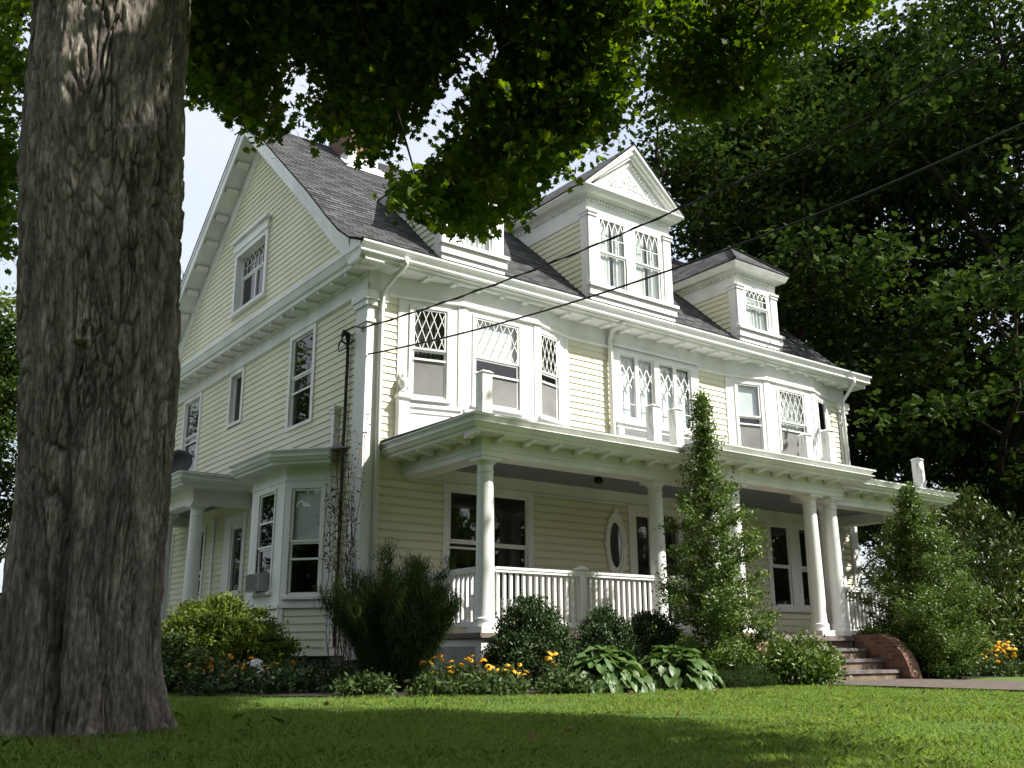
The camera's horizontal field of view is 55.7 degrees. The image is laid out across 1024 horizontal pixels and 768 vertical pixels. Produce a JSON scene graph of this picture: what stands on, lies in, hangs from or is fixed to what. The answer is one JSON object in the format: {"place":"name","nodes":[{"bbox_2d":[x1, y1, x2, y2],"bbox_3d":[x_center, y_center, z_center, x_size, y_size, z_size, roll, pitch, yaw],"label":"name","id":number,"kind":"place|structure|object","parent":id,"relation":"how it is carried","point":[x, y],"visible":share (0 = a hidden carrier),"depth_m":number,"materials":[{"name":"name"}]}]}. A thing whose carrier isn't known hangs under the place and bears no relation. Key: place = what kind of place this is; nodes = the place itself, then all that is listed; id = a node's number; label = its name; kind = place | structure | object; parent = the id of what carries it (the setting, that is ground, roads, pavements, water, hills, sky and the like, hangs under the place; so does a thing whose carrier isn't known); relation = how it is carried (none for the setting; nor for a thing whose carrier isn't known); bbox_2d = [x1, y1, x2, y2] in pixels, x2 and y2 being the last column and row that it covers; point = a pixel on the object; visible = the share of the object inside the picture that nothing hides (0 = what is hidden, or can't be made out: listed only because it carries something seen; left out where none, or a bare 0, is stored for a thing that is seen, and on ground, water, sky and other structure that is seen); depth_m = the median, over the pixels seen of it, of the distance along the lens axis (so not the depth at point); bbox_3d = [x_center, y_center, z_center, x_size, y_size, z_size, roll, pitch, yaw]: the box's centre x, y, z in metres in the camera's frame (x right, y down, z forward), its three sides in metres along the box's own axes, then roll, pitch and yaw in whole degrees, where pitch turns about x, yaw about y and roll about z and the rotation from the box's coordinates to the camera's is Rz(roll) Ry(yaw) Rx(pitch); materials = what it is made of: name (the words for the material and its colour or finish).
{"place":"outdoors","nodes":[
{"label":"outdoors","id":0,"kind":"place"},
{"bbox_2d":[0,705,302,748],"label":"tall grass","id":1,"kind":"structure","parent":0,"point":[249,723],"depth_m":5.94,"materials":[{"name":"green plant"}]},
{"bbox_2d":[172,683,800,698],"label":"garden soil","id":2,"kind":"structure","parent":0,"point":[309,694],"depth_m":11.77,"materials":[{"name":"brown soil"}]},
{"bbox_2d":[160,623,217,692],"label":"azalea bush","id":3,"kind":"object","parent":2,"relation":"on","point":[175,650],"visible":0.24,"depth_m":12.93,"materials":[{"name":"green plant"}]},
{"bbox_2d":[172,654,296,692],"bbox_3d":[-3.554,3.924,12.965,1.905,0.614,0.984,11,-19,-35],"label":"orange daisy","id":4,"kind":"object","parent":2,"relation":"on","point":[230,656],"visible":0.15,"depth_m":12.74,"materials":[{"name":"green plant"}]},
{"bbox_2d":[161,590,309,684],"bbox_3d":[-4.367,3.811,14.286,2.661,1.621,2.165,11,-19,-35],"label":"azalea bush","id":5,"kind":"object","parent":2,"relation":"on","point":[218,622],"visible":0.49,"depth_m":13.94,"materials":[{"name":"green plant"}]},
{"bbox_2d":[232,659,268,692],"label":"white hydrangea","id":6,"kind":"object","parent":2,"relation":"on","point":[255,662],"visible":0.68,"depth_m":12.41,"materials":[{"name":"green plant"}]},
{"bbox_2d":[320,669,399,697],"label":"leafy weed","id":7,"kind":"object","parent":2,"relation":"on","point":[367,685],"visible":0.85,"depth_m":11.27,"materials":[{"name":"green plant"}]},
{"bbox_2d":[312,534,467,690],"bbox_3d":[-1.561,3.091,12.937,1.873,2.109,2.164,-5,-16,15],"label":"juniper bush","id":8,"kind":"object","parent":2,"relation":"on","point":[393,624],"visible":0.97,"depth_m":12.52,"materials":[{"name":"green plant"}]},
{"bbox_2d":[403,669,476,696],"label":"leafy weed","id":9,"kind":"object","parent":2,"relation":"on","point":[429,684],"visible":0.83,"depth_m":11.34,"materials":[{"name":"green plant"}]},
{"bbox_2d":[419,653,486,690],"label":"yellow daisy","id":10,"kind":"object","parent":2,"relation":"on","point":[460,668],"visible":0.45,"depth_m":12.45,"materials":[{"name":"green plant"}]},
{"bbox_2d":[463,667,530,695],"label":"leafy weed","id":11,"kind":"object","parent":2,"relation":"on","point":[508,684],"visible":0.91,"depth_m":11.55,"materials":[{"name":"green plant"}]},
{"bbox_2d":[481,660,531,691],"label":"yellow daisy","id":12,"kind":"object","parent":2,"relation":"on","point":[512,670],"visible":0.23,"depth_m":12.29,"materials":[{"name":"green plant"}]},
{"bbox_2d":[480,590,586,689],"bbox_3d":[0.247,3.591,13.432,1.601,1.440,1.352,11,-19,-35],"label":"boxwood bush","id":13,"kind":"object","parent":2,"relation":"on","point":[526,615],"visible":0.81,"depth_m":13.20,"materials":[{"name":"green plant"}]},
{"bbox_2d":[535,651,565,690],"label":"yellow daisy","id":14,"kind":"object","parent":2,"relation":"on","point":[551,662],"visible":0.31,"depth_m":12.69,"materials":[{"name":"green plant"}]},
{"bbox_2d":[527,665,606,694],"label":"leafy weed","id":15,"kind":"object","parent":2,"relation":"on","point":[573,682],"visible":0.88,"depth_m":11.85,"materials":[{"name":"green plant"}]},
{"bbox_2d":[555,644,658,693],"bbox_3d":[1.181,3.758,12.627,1.370,0.717,1.423,11,-19,-35],"label":"hosta","id":16,"kind":"object","parent":2,"relation":"on","point":[616,669],"visible":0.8,"depth_m":12.31,"materials":[{"name":"green plant"}]},
{"bbox_2d":[571,604,648,686],"bbox_3d":[1.433,3.923,14.385,1.327,1.290,1.163,11,-19,-35],"label":"boxwood bush","id":17,"kind":"object","parent":2,"relation":"on","point":[606,624],"visible":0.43,"depth_m":14.20,"materials":[{"name":"green plant"}]},
{"bbox_2d":[625,608,682,683],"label":"boxwood bush","id":18,"kind":"object","parent":2,"relation":"on","point":[647,642],"visible":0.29,"depth_m":14.78,"materials":[{"name":"green plant"}]},
{"bbox_2d":[639,645,725,690],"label":"hosta","id":19,"kind":"object","parent":2,"relation":"on","point":[678,673],"visible":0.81,"depth_m":13.02,"materials":[{"name":"green plant"}]},
{"bbox_2d":[636,385,787,671],"bbox_3d":[3.098,2.323,15.190,2.221,4.868,2.140,-13,-20,39],"label":"holly tree","id":20,"kind":"object","parent":2,"relation":"on","point":[721,618],"visible":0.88,"depth_m":14.79,"materials":[{"name":"green plant"}]},
{"bbox_2d":[707,661,784,688],"bbox_3d":[3.244,4.164,13.833,1.442,0.508,1.043,11,-19,-35],"label":"heather mound","id":21,"kind":"object","parent":2,"relation":"on","point":[737,677],"visible":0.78,"depth_m":13.60,"materials":[{"name":"green plant"}]},
{"bbox_2d":[0,677,1023,767],"bbox_3d":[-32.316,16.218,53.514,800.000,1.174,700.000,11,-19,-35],"label":"ground","id":22,"kind":"structure","parent":0,"point":[924,730],"depth_m":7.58,"materials":[{"name":"green plant"}]},
{"bbox_2d":[0,283,17,562],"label":"forest tree","id":23,"kind":"object","parent":22,"relation":"on","point":[7,306],"visible":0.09,"depth_m":26.82,"materials":[{"name":"green plant"}]},
{"bbox_2d":[0,310,19,593],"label":"forest tree","id":24,"kind":"object","parent":22,"relation":"on","point":[8,426],"visible":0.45,"depth_m":24.84,"materials":[{"name":"green plant"}]},
{"bbox_2d":[0,0,1023,738],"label":"maple tree","id":25,"kind":"object","parent":22,"relation":"on","point":[92,164],"visible":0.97,"depth_m":7.12,"materials":[{"name":"green plant"}]},
{"bbox_2d":[528,731,535,739],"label":"fallen leaf","id":26,"kind":"object","parent":22,"relation":"on","point":[531,735],"visible":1,"depth_m":5.06,"materials":[{"name":"brown plant"}]},
{"bbox_2d":[161,126,959,683],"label":"house","id":27,"kind":"structure","parent":22,"relation":"on","point":[543,454],"depth_m":18.81,"materials":[{"name":"wood"}]},
{"bbox_2d":[166,533,174,619],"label":"window","id":28,"kind":"structure","parent":27,"relation":"in","point":[173,535],"depth_m":22.98,"materials":[{"name":"white paint"}]},
{"bbox_2d":[173,450,191,472],"bbox_3d":[-6.806,1.646,19.749,0.601,0.651,0.288,-3,-16,8],"label":"satellite dish","id":29,"kind":"object","parent":27,"relation":"on","point":[183,460],"visible":0.54,"depth_m":19.84,"materials":[{"name":"grey metal"}]},
{"bbox_2d":[197,525,206,602],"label":"window","id":30,"kind":"structure","parent":27,"relation":"in","point":[204,528],"depth_m":21.41,"materials":[{"name":"white paint"}]},
{"bbox_2d":[180,391,228,470],"bbox_3d":[-7.420,1.300,23.634,0.870,1.946,1.240,11,-19,-35],"label":"window","id":31,"kind":"structure","parent":27,"relation":"in","point":[192,413],"depth_m":23.85,"materials":[{"name":"white paint"}]},
{"bbox_2d":[216,511,247,647],"bbox_3d":[-5.394,4.078,20.027,0.850,2.700,1.150,11,-19,-35],"label":"side door","id":32,"kind":"structure","parent":27,"relation":"in","point":[232,571],"depth_m":20.01,"materials":[{"name":"white paint"}]},
{"bbox_2d":[226,365,245,428],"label":"window","id":33,"kind":"structure","parent":27,"relation":"in","point":[237,378],"depth_m":21.52,"materials":[{"name":"white paint"}]},
{"bbox_2d":[228,213,272,319],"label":"window","id":34,"kind":"structure","parent":27,"relation":"in","point":[251,249],"depth_m":22.26,"materials":[{"name":"white paint"}]},
{"bbox_2d":[245,573,269,592],"bbox_3d":[-4.403,3.487,16.990,0.348,0.305,0.560,11,-19,-35],"label":"air conditioner","id":35,"kind":"object","parent":27,"relation":"attached to","point":[256,582],"visible":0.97,"depth_m":16.78,"materials":[{"name":"metal"}]},
{"bbox_2d":[249,488,311,596],"bbox_3d":[-4.078,2.876,17.440,0.900,1.850,0.840,11,-19,-35],"label":"window","id":36,"kind":"structure","parent":27,"relation":"in","point":[267,507],"depth_m":17.49,"materials":[{"name":"glass"}]},
{"bbox_2d":[285,322,317,432],"bbox_3d":[-3.710,-0.059,18.844,0.870,1.946,1.180,11,-19,-35],"label":"window","id":37,"kind":"structure","parent":27,"relation":"in","point":[302,351],"depth_m":18.99,"materials":[{"name":"glass"}]},
{"bbox_2d":[280,484,325,599],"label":"window","id":38,"kind":"structure","parent":27,"relation":"in","point":[307,501],"depth_m":16.73,"materials":[{"name":"glass"}]},
{"bbox_2d":[316,403,372,678],"bbox_3d":[-2.818,2.608,15.886,0.281,4.484,1.733,11,-19,-35],"label":"climbing vine","id":39,"kind":"object","parent":27,"relation":"attached to","point":[337,514],"visible":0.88,"depth_m":15.91,"materials":[{"name":"green plant"}]},
{"bbox_2d":[408,303,451,403],"bbox_3d":[-1.468,-0.532,17.172,0.820,1.768,0.175,7,-17,-23],"label":"window","id":40,"kind":"structure","parent":27,"relation":"in","point":[428,377],"depth_m":17.17,"materials":[{"name":"white paint"}]},
{"bbox_2d":[442,484,494,606],"bbox_3d":[-1.006,2.888,17.188,1.080,2.102,0.895,11,-19,-35],"label":"window","id":41,"kind":"structure","parent":27,"relation":"in","point":[459,509],"depth_m":17.53,"materials":[{"name":"black glass"}]},
{"bbox_2d":[470,313,524,415],"bbox_3d":[-0.495,-0.269,18.133,1.180,1.768,0.890,11,-19,-35],"label":"window","id":42,"kind":"structure","parent":27,"relation":"in","point":[497,349],"depth_m":17.96,"materials":[{"name":"white paint"}]},
{"bbox_2d":[493,490,533,607],"bbox_3d":[-0.253,3.036,17.730,1.100,2.102,0.895,11,-19,-35],"label":"window","id":43,"kind":"structure","parent":27,"relation":"in","point":[513,511],"depth_m":17.98,"materials":[{"name":"black glass"}]},
{"bbox_2d":[539,330,563,424],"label":"window","id":44,"kind":"structure","parent":27,"relation":"in","point":[549,345],"depth_m":18.73,"materials":[{"name":"white paint"}]},
{"bbox_2d":[603,509,628,580],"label":"oval window","id":45,"kind":"structure","parent":27,"relation":"in","point":[615,544],"depth_m":18.94,"materials":[{"name":"white paint"}]},
{"bbox_2d":[620,354,653,420],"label":"window","id":46,"kind":"structure","parent":27,"relation":"in","point":[646,388],"depth_m":20.37,"materials":[{"name":"white paint"}]},
{"bbox_2d":[626,505,700,634],"bbox_3d":[2.856,3.915,19.976,2.030,2.560,0.960,11,-19,-35],"label":"front door","id":47,"kind":"structure","parent":27,"relation":"in","point":[638,517],"depth_m":19.66,"materials":[{"name":"white paint"}]},
{"bbox_2d":[659,363,691,428],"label":"window","id":48,"kind":"structure","parent":27,"relation":"in","point":[683,375],"depth_m":21.07,"materials":[{"name":"white paint"}]},
{"bbox_2d":[363,33,1023,328],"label":"service wire","id":49,"kind":"object","parent":27,"relation":"attached to","point":[792,155],"visible":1,"depth_m":13.63,"materials":[{"name":"black rubber"}]},
{"bbox_2d":[367,122,1023,354],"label":"service wire","id":50,"kind":"object","parent":27,"relation":"attached to","point":[869,192],"visible":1,"depth_m":13.58,"materials":[{"name":"black rubber"}]},
{"bbox_2d":[734,380,766,449],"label":"window","id":51,"kind":"structure","parent":27,"relation":"in","point":[748,395],"depth_m":22.18,"materials":[{"name":"grey glass"}]},
{"bbox_2d":[764,518,801,611],"bbox_3d":[5.841,4.167,22.129,0.980,2.038,0.895,11,-19,-35],"label":"window","id":52,"kind":"structure","parent":27,"relation":"in","point":[783,585],"depth_m":22.09,"materials":[{"name":"glass"}]},
{"bbox_2d":[776,386,808,455],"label":"window","id":53,"kind":"structure","parent":27,"relation":"in","point":[791,404],"depth_m":22.85,"materials":[{"name":"white paint"}]},
{"bbox_2d":[794,522,823,612],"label":"window","id":54,"kind":"structure","parent":27,"relation":"in","point":[799,529],"depth_m":22.55,"materials":[{"name":"white paint"}]},
{"bbox_2d":[816,397,827,459],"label":"window","id":55,"kind":"structure","parent":27,"relation":"in","point":[821,405],"depth_m":23.96,"materials":[{"name":"glass"}]},
{"bbox_2d":[756,627,852,685],"bbox_3d":[4.407,4.223,14.808,1.402,0.998,1.719,-12,-19,35],"label":"azalea bush","id":56,"kind":"object","parent":22,"relation":"on","point":[809,666],"visible":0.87,"depth_m":14.46,"materials":[{"name":"green plant"}]},
{"bbox_2d":[599,47,1012,544],"bbox_3d":[7.558,-0.858,32.192,17.419,20.549,18.359,10,-18,-31],"label":"forest tree","id":57,"kind":"object","parent":22,"relation":"on","point":[711,164],"visible":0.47,"depth_m":30.00,"materials":[{"name":"green plant"}]},
{"bbox_2d":[667,34,1023,510],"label":"forest tree","id":58,"kind":"object","parent":22,"relation":"on","point":[887,448],"visible":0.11,"depth_m":29.31,"materials":[{"name":"green plant"}]},
{"bbox_2d":[733,0,1023,557],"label":"forest tree","id":59,"kind":"object","parent":22,"relation":"on","point":[932,101],"visible":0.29,"depth_m":30.43,"materials":[{"name":"green plant"}]},
{"bbox_2d":[769,5,1023,507],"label":"forest tree","id":60,"kind":"object","parent":22,"relation":"on","point":[929,203],"visible":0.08,"depth_m":36.31,"materials":[{"name":"green plant"}]},
{"bbox_2d":[779,0,1023,650],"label":"forest tree","id":61,"kind":"object","parent":22,"relation":"on","point":[987,97],"visible":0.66,"depth_m":28.61,"materials":[{"name":"green plant"}]},
{"bbox_2d":[797,315,1023,581],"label":"forest tree","id":62,"kind":"object","parent":22,"relation":"on","point":[984,440],"visible":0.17,"depth_m":29.12,"materials":[{"name":"green plant"}]},
{"bbox_2d":[879,223,1023,507],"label":"forest tree","id":63,"kind":"object","parent":22,"relation":"on","point":[996,347],"visible":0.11,"depth_m":28.70,"materials":[{"name":"green plant"}]},
{"bbox_2d":[937,329,1023,538],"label":"forest tree","id":64,"kind":"object","parent":22,"relation":"on","point":[990,493],"visible":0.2,"depth_m":29.05,"materials":[{"name":"green plant"}]},
{"bbox_2d":[940,361,1023,654],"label":"forest tree","id":65,"kind":"object","parent":22,"relation":"on","point":[970,483],"depth_m":35.00,"materials":[{"name":"green plant"}]},
{"bbox_2d":[0,0,1023,617],"label":"sky","id":66,"kind":"structure","parent":0,"point":[209,145],"materials":[{"name":"white"}]},
{"bbox_2d":[787,679,1023,691],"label":"path","id":67,"kind":"structure","parent":0,"point":[989,685],"depth_m":14.04,"materials":[{"name":"concrete"}]},
{"bbox_2d":[922,673,1023,679],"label":"garden soil","id":68,"kind":"structure","parent":0,"point":[963,678],"depth_m":17.97,"materials":[{"name":"brown soil"}]},
{"bbox_2d":[163,653,1023,696],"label":"ground cover","id":69,"kind":"object","parent":68,"relation":"on","point":[304,678],"visible":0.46,"depth_m":12.22,"materials":[{"name":"green plant"}]},
{"bbox_2d":[244,668,280,692],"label":"white hydrangea","id":70,"kind":"object","parent":69,"relation":"on","point":[270,684],"visible":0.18,"depth_m":12.21,"materials":[{"name":"green plant"}]},
{"bbox_2d":[845,481,1001,677],"bbox_3d":[7.679,3.699,18.334,2.575,3.826,2.815,11,-19,-35],"label":"holly tree","id":71,"kind":"object","parent":68,"relation":"on","point":[919,621],"visible":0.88,"depth_m":17.94,"materials":[{"name":"green plant"}]},
{"bbox_2d":[886,480,1023,666],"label":"rhododendron","id":72,"kind":"object","parent":68,"relation":"on","point":[980,532],"visible":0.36,"depth_m":21.75,"materials":[{"name":"green plant"}]},
{"bbox_2d":[929,560,1022,674],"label":"rhododendron","id":73,"kind":"object","parent":68,"relation":"on","point":[1000,636],"visible":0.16,"depth_m":20.45,"materials":[{"name":"green plant"}]},
{"bbox_2d":[962,636,1022,676],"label":"yellow daisy","id":74,"kind":"object","parent":68,"relation":"on","point":[998,657],"visible":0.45,"depth_m":19.07,"materials":[{"name":"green plant"}]},
{"bbox_2d":[991,554,1023,662],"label":"rhododendron","id":75,"kind":"object","parent":68,"relation":"on","point":[1020,590],"visible":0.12,"depth_m":21.57,"materials":[{"name":"green plant"}]}
]}

